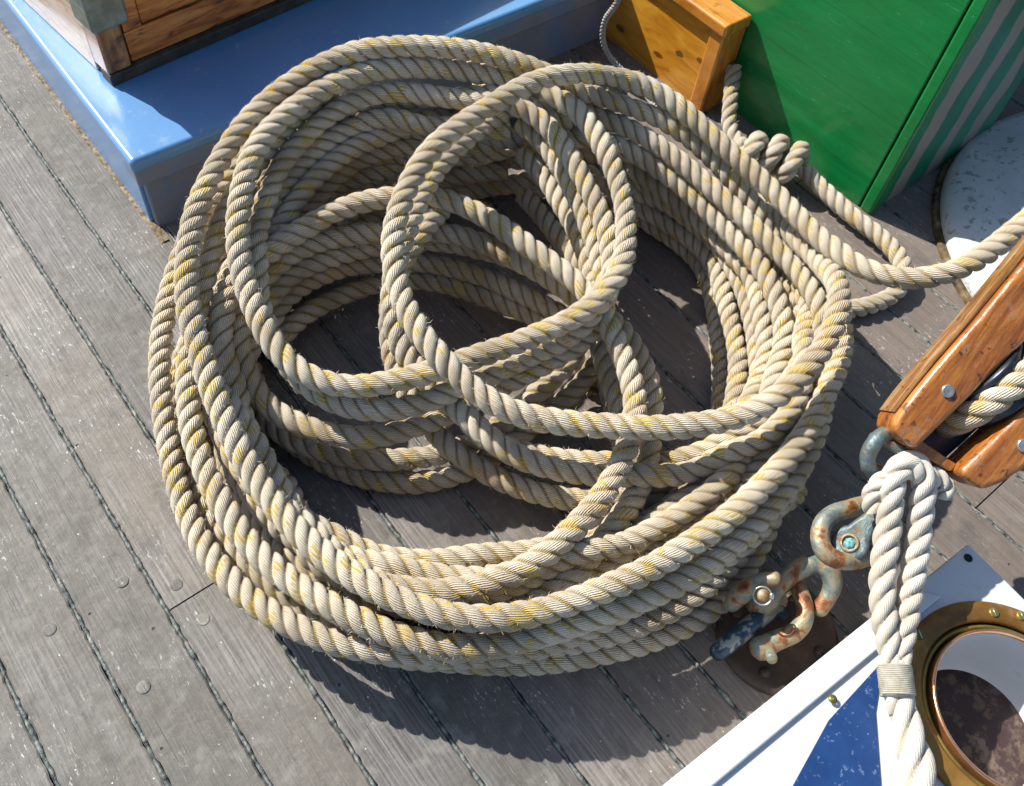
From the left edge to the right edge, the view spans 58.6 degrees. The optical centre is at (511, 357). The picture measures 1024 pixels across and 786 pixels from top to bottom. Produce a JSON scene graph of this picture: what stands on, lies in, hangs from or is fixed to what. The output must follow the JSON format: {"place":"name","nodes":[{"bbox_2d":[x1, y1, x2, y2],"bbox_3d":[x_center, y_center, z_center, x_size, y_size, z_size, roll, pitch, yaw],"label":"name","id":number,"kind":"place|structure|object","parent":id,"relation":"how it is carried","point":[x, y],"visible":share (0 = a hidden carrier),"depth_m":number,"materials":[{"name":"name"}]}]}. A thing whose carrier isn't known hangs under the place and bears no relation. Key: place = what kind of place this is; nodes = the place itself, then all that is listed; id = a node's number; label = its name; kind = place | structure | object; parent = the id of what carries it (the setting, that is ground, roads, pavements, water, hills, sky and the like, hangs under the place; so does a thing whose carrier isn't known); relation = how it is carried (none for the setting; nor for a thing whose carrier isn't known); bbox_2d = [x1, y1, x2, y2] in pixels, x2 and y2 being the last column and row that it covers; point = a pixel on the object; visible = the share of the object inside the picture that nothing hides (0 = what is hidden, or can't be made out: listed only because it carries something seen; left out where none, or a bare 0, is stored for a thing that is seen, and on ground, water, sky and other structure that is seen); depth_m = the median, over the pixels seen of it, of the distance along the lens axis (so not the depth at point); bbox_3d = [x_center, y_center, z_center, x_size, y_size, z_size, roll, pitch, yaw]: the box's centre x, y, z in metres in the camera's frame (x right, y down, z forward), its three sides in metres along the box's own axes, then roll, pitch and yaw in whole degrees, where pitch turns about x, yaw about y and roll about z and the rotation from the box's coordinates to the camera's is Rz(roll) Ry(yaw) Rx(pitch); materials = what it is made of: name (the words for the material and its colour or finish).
{"place":"outdoors","nodes":[
{"label":"outdoors","id":0,"kind":"place"},
{"bbox_2d":[0,27,1023,785],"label":"deck","id":1,"kind":"structure","parent":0,"point":[138,647],"depth_m":1.34,"materials":[{"name":"grey wood"}]},
{"bbox_2d":[0,0,610,242],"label":"hatch coaming","id":2,"kind":"object","parent":1,"relation":"on","point":[152,137],"visible":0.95,"depth_m":1.68,"materials":[{"name":"blue paint"}]},
{"bbox_2d":[24,0,310,85],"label":"wooden hatch","id":3,"kind":"object","parent":2,"relation":"on","point":[116,42],"visible":1,"depth_m":1.61,"materials":[{"name":"brown wood"}]},
{"bbox_2d":[146,33,1023,677],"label":"rope coil","id":4,"kind":"object","parent":1,"relation":"on","point":[646,547],"visible":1,"depth_m":1.33,"materials":[{"name":"beige fabric"}]},
{"bbox_2d":[599,0,656,106],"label":"thin cord","id":5,"kind":"object","parent":1,"relation":"on","point":[603,26],"visible":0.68,"depth_m":1.93,"materials":[{"name":"grey fabric"}]},
{"bbox_2d":[605,0,751,111],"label":"wooden locker","id":6,"kind":"object","parent":1,"relation":"on","point":[687,49],"visible":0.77,"depth_m":1.93,"materials":[{"name":"orange wood"}]},
{"bbox_2d":[709,590,838,695],"bbox_3d":[0.379,0.377,1.277,0.178,0.062,0.178,24,55,11],"label":"deck eye","id":7,"kind":"object","parent":1,"relation":"on","point":[737,631],"visible":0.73,"depth_m":1.27,"materials":[{"name":"brown metal"}]},
{"bbox_2d":[749,579,813,663],"bbox_3d":[0.377,0.368,1.254,0.056,0.054,0.137,35,58,18],"label":"shackle","id":8,"kind":"object","parent":7,"relation":"on","point":[768,646],"visible":0.95,"depth_m":1.24,"materials":[{"name":"metal"}]},
{"bbox_2d":[723,553,842,616],"bbox_3d":[0.375,0.315,1.264,0.164,0.095,0.081,0,54,-6],"label":"shackle","id":9,"kind":"object","parent":7,"relation":"on","point":[764,592],"visible":0.94,"depth_m":1.25,"materials":[{"name":"metal"}]},
{"bbox_2d":[810,496,904,569],"bbox_3d":[0.479,0.236,1.239,0.180,0.069,0.088,-15,57,-16],"label":"shackle","id":10,"kind":"object","parent":9,"relation":"attached to","point":[824,522],"visible":0.6,"depth_m":1.21,"materials":[{"name":"metal"}]},
{"bbox_2d":[831,512,875,559],"bbox_3d":[0.467,0.231,1.214,0.087,0.060,0.049,-31,63,-25],"label":"swivel lug","id":11,"kind":"object","parent":10,"relation":"attached to","point":[854,537],"visible":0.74,"depth_m":1.21,"materials":[{"name":"metal"}]},
{"bbox_2d":[721,64,911,318],"bbox_3d":[0.581,-0.349,1.786,0.241,0.124,0.615,-10,56,-13],"label":"knotted rope","id":12,"kind":"object","parent":1,"relation":"on","point":[779,159],"visible":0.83,"depth_m":1.78,"materials":[{"name":"beige fabric"}]},
{"bbox_2d":[662,545,1023,785],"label":"ventilator box","id":13,"kind":"object","parent":1,"relation":"on","point":[824,720],"visible":0.78,"depth_m":1.15,"materials":[{"name":"white paint"}]},
{"bbox_2d":[722,0,1023,213],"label":"green locker","id":14,"kind":"object","parent":1,"relation":"on","point":[875,104],"visible":0.85,"depth_m":1.73,"materials":[{"name":"paint"}]},
{"bbox_2d":[931,111,1023,304],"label":"round cover","id":15,"kind":"object","parent":1,"relation":"on","point":[978,195],"visible":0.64,"depth_m":1.82,"materials":[{"name":"white metal"}]},
{"bbox_2d":[876,236,1023,488],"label":"pulley block","id":16,"kind":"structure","parent":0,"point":[974,349],"depth_m":1.16,"materials":[{"name":"brown wood"}]},
{"bbox_2d":[859,426,934,484],"bbox_3d":[0.516,0.134,1.210,0.118,0.078,0.063,11,54,2],"label":"becket shackle","id":17,"kind":"object","parent":16,"relation":"attached to","point":[877,440],"visible":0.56,"depth_m":1.19,"materials":[{"name":"metal"}]},
{"bbox_2d":[861,450,954,785],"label":"white rope strop","id":18,"kind":"object","parent":16,"relation":"hanging from","point":[895,619],"visible":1,"depth_m":1.14,"materials":[{"name":"white fabric"}]},
{"bbox_2d":[935,357,1023,437],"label":"fall rope","id":19,"kind":"object","parent":16,"relation":"attached to","point":[1003,394],"visible":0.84,"depth_m":1.16,"materials":[{"name":"beige fabric"}]}
]}

